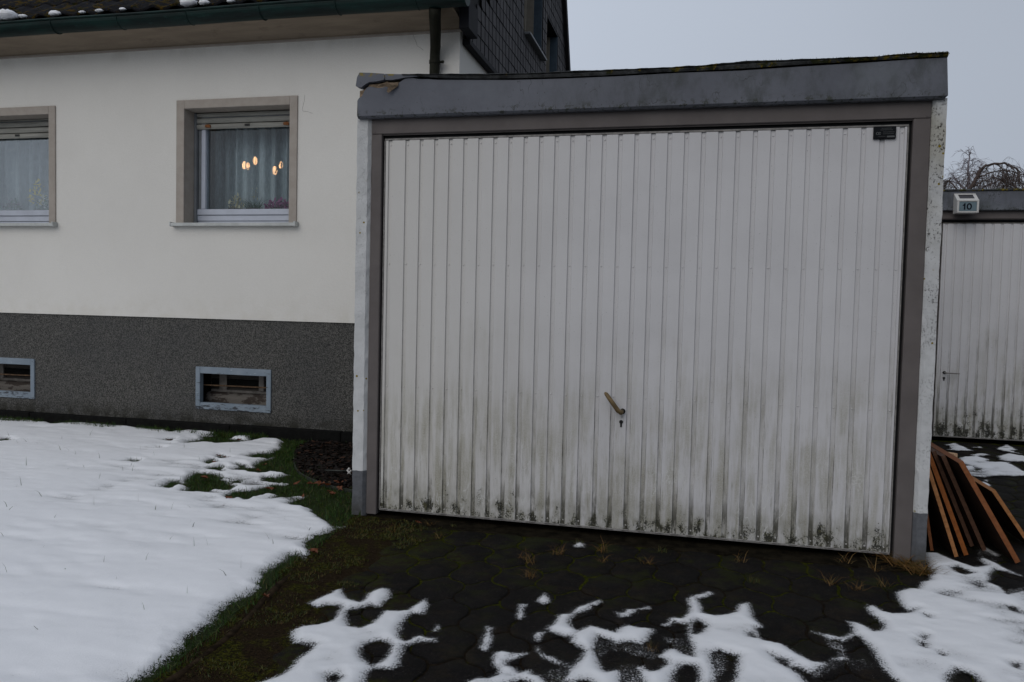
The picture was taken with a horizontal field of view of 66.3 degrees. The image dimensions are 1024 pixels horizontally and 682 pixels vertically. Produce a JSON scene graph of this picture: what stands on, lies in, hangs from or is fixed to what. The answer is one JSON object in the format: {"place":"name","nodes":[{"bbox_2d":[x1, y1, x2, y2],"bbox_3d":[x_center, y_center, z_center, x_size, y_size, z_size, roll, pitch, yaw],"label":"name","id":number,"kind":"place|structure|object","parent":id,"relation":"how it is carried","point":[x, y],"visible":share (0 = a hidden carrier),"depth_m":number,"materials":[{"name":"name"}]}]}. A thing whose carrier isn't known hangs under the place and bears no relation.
{"place":"outdoors","nodes":[
{"label":"outdoors","id":0,"kind":"place"},
{"bbox_2d":[0,421,360,681],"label":"lawn","id":1,"kind":"structure","parent":0,"point":[199,633],"depth_m":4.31,"materials":[{"name":"plant"}]},
{"bbox_2d":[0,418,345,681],"bbox_3d":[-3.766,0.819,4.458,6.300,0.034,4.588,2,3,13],"label":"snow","id":2,"kind":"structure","parent":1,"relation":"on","point":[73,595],"depth_m":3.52,"materials":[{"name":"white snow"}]},
{"bbox_2d":[0,416,267,438],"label":"grass","id":3,"kind":"structure","parent":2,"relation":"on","point":[248,435],"depth_m":6.48,"materials":[{"name":"green plant"}]},
{"bbox_2d":[293,457,351,492],"bbox_3d":[-1.319,0.862,5.242,0.274,0.048,1.766,0,3,-31],"label":"lawn edging","id":4,"kind":"object","parent":1,"relation":"on","point":[331,486],"visible":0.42,"depth_m":4.74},
{"bbox_2d":[292,440,352,491],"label":"bark mulch","id":5,"kind":"object","parent":1,"relation":"on","point":[307,451],"visible":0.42,"depth_m":5.46,"materials":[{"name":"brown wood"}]},
{"bbox_2d":[285,438,351,493],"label":"grass","id":6,"kind":"structure","parent":5,"relation":"on","point":[302,470],"depth_m":5.21,"materials":[{"name":"green plant"}]},
{"bbox_2d":[325,468,351,473],"bbox_3d":[-1.127,0.839,5.083,0.200,0.052,0.017,2,3,21],"label":"watering spike","id":7,"kind":"object","parent":5,"relation":"on","point":[347,470],"visible":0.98,"depth_m":5.06,"materials":[{"name":"white plastic"}]},
{"bbox_2d":[153,515,418,681],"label":"soil","id":8,"kind":"structure","parent":0,"point":[255,646],"depth_m":2.83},
{"bbox_2d":[310,548,317,552],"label":"fallen leaf","id":9,"kind":"object","parent":8,"relation":"on","point":[314,550],"visible":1,"depth_m":3.46,"materials":[{"name":"brown plant"}]},
{"bbox_2d":[186,515,455,679],"bbox_3d":[-0.809,0.968,2.971,0.588,0.017,2.255,2,3,13],"label":"moss","id":10,"kind":"object","parent":8,"relation":"on","point":[387,532],"visible":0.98,"depth_m":3.35,"materials":[{"name":"green plant"}]},
{"bbox_2d":[255,440,1023,681],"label":"paving","id":11,"kind":"structure","parent":0,"point":[444,609],"depth_m":3.04,"materials":[{"name":"black stone"}]},
{"bbox_2d":[162,573,291,681],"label":"kerb","id":12,"kind":"structure","parent":11,"relation":"on","point":[176,676],"depth_m":2.63,"materials":[{"name":"grey concrete"}]},
{"bbox_2d":[519,552,542,564],"bbox_3d":[0.075,0.949,3.454,0.126,0.060,0.167,3,3,25],"label":"dry grass tuft","id":13,"kind":"object","parent":11,"relation":"on","point":[528,559],"visible":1,"depth_m":3.46,"materials":[{"name":"plant"}]},
{"bbox_2d":[522,563,545,578],"bbox_3d":[0.071,0.957,3.279,0.167,0.060,0.126,-1,3,-38],"label":"dry grass tuft","id":14,"kind":"object","parent":11,"relation":"on","point":[529,573],"visible":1,"depth_m":3.28,"materials":[{"name":"plant"}]},
{"bbox_2d":[545,544,566,554],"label":"dry grass tuft","id":15,"kind":"object","parent":11,"relation":"on","point":[560,553],"visible":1,"depth_m":3.58,"materials":[{"name":"plant"}]},
{"bbox_2d":[593,538,608,552],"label":"dry grass tuft","id":16,"kind":"object","parent":11,"relation":"on","point":[602,549],"visible":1,"depth_m":3.63,"materials":[{"name":"plant"}]},
{"bbox_2d":[263,542,1023,681],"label":"snow","id":17,"kind":"structure","parent":11,"relation":"on","point":[969,633],"depth_m":2.65,"materials":[{"name":"white snow"}]},
{"bbox_2d":[747,575,765,584],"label":"green weed","id":18,"kind":"object","parent":11,"relation":"on","point":[754,580],"visible":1,"depth_m":3.27,"materials":[{"name":"green plant"}]},
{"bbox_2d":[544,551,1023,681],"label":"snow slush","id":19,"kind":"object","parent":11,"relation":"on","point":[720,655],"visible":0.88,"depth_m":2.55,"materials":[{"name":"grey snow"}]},
{"bbox_2d":[813,572,844,584],"bbox_3d":[1.324,0.988,3.270,0.174,0.057,0.143,4,4,44],"label":"dry grass tuft","id":20,"kind":"object","parent":11,"relation":"on","point":[830,580],"visible":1,"depth_m":3.28,"materials":[{"name":"plant"}]},
{"bbox_2d":[862,556,886,571],"bbox_3d":[1.625,0.985,3.465,0.149,0.059,0.181,1,3,-1],"label":"dry grass tuft","id":21,"kind":"object","parent":11,"relation":"on","point":[875,568],"visible":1,"depth_m":3.47,"materials":[{"name":"plant"}]},
{"bbox_2d":[876,576,894,586],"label":"dry grass tuft","id":22,"kind":"object","parent":11,"relation":"on","point":[882,583],"visible":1,"depth_m":3.27,"materials":[{"name":"plant"}]},
{"bbox_2d":[862,548,948,568],"bbox_3d":[1.766,0.976,3.535,0.425,0.078,0.250,2,3,13],"label":"dry grass clump","id":23,"kind":"object","parent":11,"relation":"on","point":[895,559],"visible":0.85,"depth_m":3.52,"materials":[{"name":"plant"}]},
{"bbox_2d":[881,556,955,576],"bbox_3d":[1.790,0.988,3.436,0.354,0.065,0.209,2,3,13],"label":"dry grass clump","id":24,"kind":"object","parent":11,"relation":"on","point":[922,571],"visible":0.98,"depth_m":3.43,"materials":[{"name":"plant"}]},
{"bbox_2d":[926,516,933,550],"bbox_3d":[2.056,0.869,4.006,0.060,0.260,0.500,2,3,13],"label":"wooden board","id":25,"kind":"object","parent":11,"relation":"on","point":[929,544],"visible":0.21,"depth_m":3.76,"materials":[{"name":"brown wood"}]},
{"bbox_2d":[928,468,957,556],"bbox_3d":[2.094,0.783,3.996,0.160,0.433,0.650,2,3,13],"label":"wooden board","id":26,"kind":"object","parent":11,"relation":"on","point":[941,534],"visible":0.29,"depth_m":3.73,"materials":[{"name":"brown wood"}]},
{"bbox_2d":[930,451,967,555],"bbox_3d":[2.135,0.757,4.025,0.203,0.485,0.650,2,3,13],"label":"wooden board","id":27,"kind":"object","parent":11,"relation":"on","point":[960,546],"visible":0.29,"depth_m":3.71,"materials":[{"name":"brown wood"}]},
{"bbox_2d":[930,448,973,546],"bbox_3d":[2.233,0.765,4.123,0.209,0.465,0.550,2,3,13],"label":"wooden board","id":28,"kind":"object","parent":11,"relation":"on","point":[964,532],"visible":0.36,"depth_m":3.86,"materials":[{"name":"brown wood"}]},
{"bbox_2d":[931,447,986,550],"bbox_3d":[2.253,0.772,4.079,0.220,0.456,0.600,2,3,13],"label":"wooden board","id":29,"kind":"object","parent":11,"relation":"on","point":[976,538],"visible":0.36,"depth_m":3.80,"materials":[{"name":"brown wood"}]},
{"bbox_2d":[931,442,1019,562],"bbox_3d":[2.392,0.761,4.370,0.297,0.459,1.550,2,3,13],"label":"wooden board","id":30,"kind":"object","parent":11,"relation":"on","point":[989,528],"visible":0.36,"depth_m":3.72,"materials":[{"name":"brown wood"}]},
{"bbox_2d":[946,443,1023,485],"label":"snow","id":31,"kind":"structure","parent":11,"relation":"on","point":[1003,468],"depth_m":5.95,"materials":[{"name":"white snow"}]},
{"bbox_2d":[971,475,1023,542],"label":"wooden board","id":32,"kind":"object","parent":11,"relation":"on","point":[1005,518],"visible":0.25,"depth_m":3.98,"materials":[{"name":"brown wood"}]},
{"bbox_2d":[567,0,1023,188],"label":"sky","id":33,"kind":"structure","parent":0,"point":[983,39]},
{"bbox_2d":[931,188,1023,440],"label":"garage","id":34,"kind":"structure","parent":0,"point":[979,377],"depth_m":7.02,"materials":[{"name":"white concrete"}]},
{"bbox_2d":[953,193,978,213],"bbox_3d":[4.003,-1.216,6.905,0.173,0.182,0.112,2,3,13],"label":"house number lamp","id":35,"kind":"object","parent":34,"relation":"attached to","point":[966,203],"visible":1,"depth_m":6.87,"materials":[{"name":"white plastic"}]},
{"bbox_2d":[932,223,1023,440],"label":"door","id":36,"kind":"structure","parent":34,"relation":"in","point":[979,379],"depth_m":7.03,"materials":[{"name":"metal"}]},
{"bbox_2d":[931,408,1023,444],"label":"ground","id":37,"kind":"structure","parent":0,"point":[977,440],"depth_m":7.54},
{"bbox_2d":[0,0,570,442],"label":"house","id":38,"kind":"structure","parent":37,"relation":"on","point":[142,284],"depth_m":6.54,"materials":[{"name":"beige paint"}]},
{"bbox_2d":[0,9,18,20],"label":"snow lump","id":39,"kind":"object","parent":38,"relation":"on","point":[8,15],"visible":0.95,"depth_m":6.36,"materials":[{"name":"white snow"}]},
{"bbox_2d":[0,357,34,398],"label":"cellar window","id":40,"kind":"structure","parent":38,"relation":"in","point":[17,375],"depth_m":7.14,"materials":[{"name":"blue paint"}]},
{"bbox_2d":[18,14,26,17],"bbox_3d":[-3.979,-2.640,6.369,0.076,0.032,0.052,2,3,13],"label":"snow lump","id":41,"kind":"object","parent":38,"relation":"on","point":[22,15],"visible":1,"depth_m":6.36,"materials":[{"name":"white snow"}]},
{"bbox_2d":[0,106,57,226],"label":"window","id":42,"kind":"structure","parent":38,"relation":"in","point":[27,147],"depth_m":7.05,"materials":[{"name":"beige paint"}]},
{"bbox_2d":[48,10,60,16],"bbox_3d":[-3.677,-2.633,6.298,0.118,0.046,0.069,2,3,13],"label":"snow lump","id":43,"kind":"object","parent":38,"relation":"on","point":[53,13],"visible":1,"depth_m":6.28,"materials":[{"name":"white snow"}]},
{"bbox_2d":[179,0,197,7],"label":"snow lump","id":44,"kind":"object","parent":38,"relation":"on","point":[188,3],"visible":1,"depth_m":5.99,"materials":[{"name":"white snow"}]},
{"bbox_2d":[199,0,209,4],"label":"snow lump","id":45,"kind":"object","parent":38,"relation":"on","point":[204,2],"visible":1,"depth_m":5.97,"materials":[{"name":"white snow"}]},
{"bbox_2d":[169,95,297,226],"bbox_3d":[-2.243,-1.459,6.474,1.149,1.041,0.266,2,3,13],"label":"window","id":46,"kind":"structure","parent":38,"relation":"in","point":[203,216],"depth_m":6.50,"materials":[{"name":"beige paint"}]},
{"bbox_2d":[195,366,271,412],"bbox_3d":[-2.285,0.397,6.605,0.901,0.556,0.251,2,3,13],"label":"cellar window","id":47,"kind":"structure","parent":38,"relation":"in","point":[232,389],"depth_m":6.59,"materials":[{"name":"blue paint"}]},
{"bbox_2d":[228,192,243,208],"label":"potted plant","id":48,"kind":"object","parent":38,"relation":"on","point":[236,205],"visible":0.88,"depth_m":6.72,"materials":[{"name":"plant"}]},
{"bbox_2d":[209,127,289,208],"bbox_3d":[-2.154,-1.529,6.762,1.270,0.890,0.082,2,3,13],"label":"curtain","id":49,"kind":"object","parent":38,"relation":"hanging from","point":[243,162],"visible":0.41,"depth_m":6.79,"materials":[{"name":"white fabric"}]},
{"bbox_2d":[242,187,267,208],"bbox_3d":[-2.192,-1.198,6.671,0.346,0.236,0.291,2,3,13],"label":"potted plant","id":50,"kind":"object","parent":38,"relation":"on","point":[250,206],"visible":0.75,"depth_m":6.66,"materials":[{"name":"green plant"}]},
{"bbox_2d":[264,197,288,208],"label":"potted plant","id":51,"kind":"object","parent":38,"relation":"on","point":[280,204],"visible":0.75,"depth_m":6.62,"materials":[{"name":"purple plant"}]},
{"bbox_2d":[524,0,546,60],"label":"gable window","id":52,"kind":"structure","parent":38,"relation":"in","point":[532,8],"depth_m":8.65,"materials":[{"name":"grey paint"}]},
{"bbox_2d":[546,14,557,71],"bbox_3d":[0.329,-3.216,9.306,0.289,1.050,0.695,2,3,13],"label":"gable window","id":53,"kind":"structure","parent":38,"relation":"in","point":[552,36],"depth_m":9.59,"materials":[{"name":"grey paint"}]},
{"bbox_2d":[366,511,913,571],"bbox_3d":[0.517,1.009,3.862,2.660,0.084,0.220,2,3,13],"label":"door threshold","id":54,"kind":"object","parent":37,"relation":"on","point":[770,552],"depth_m":3.81,"materials":[{"name":"black concrete"}]},
{"bbox_2d":[837,551,857,563],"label":"dry grass tuft","id":55,"kind":"object","parent":54,"relation":"on","point":[848,560],"visible":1,"depth_m":3.56,"materials":[{"name":"plant"}]},
{"bbox_2d":[352,51,949,566],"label":"garage","id":56,"kind":"structure","parent":37,"relation":"on","point":[698,301],"depth_m":3.78,"materials":[{"name":"white concrete"}]},
{"bbox_2d":[379,124,908,554],"bbox_3d":[0.531,-0.035,3.813,2.500,1.949,0.088,2,3,13],"label":"door","id":57,"kind":"structure","parent":56,"relation":"in","point":[685,333],"depth_m":3.80,"materials":[{"name":"white paint"}]},
{"bbox_2d":[944,146,1020,188],"bbox_3d":[9.896,-1.805,16.959,2.537,4.759,1.026,2,3,13],"label":"bare tree","id":58,"kind":"object","parent":37,"relation":"on","point":[967,163],"visible":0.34,"depth_m":16.89,"materials":[{"name":"brown plant"}]},
{"bbox_2d":[943,156,1023,188],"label":"weeping tree","id":59,"kind":"object","parent":37,"relation":"on","point":[1004,179],"visible":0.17,"depth_m":12.33,"materials":[{"name":"brown plant"}]}
]}

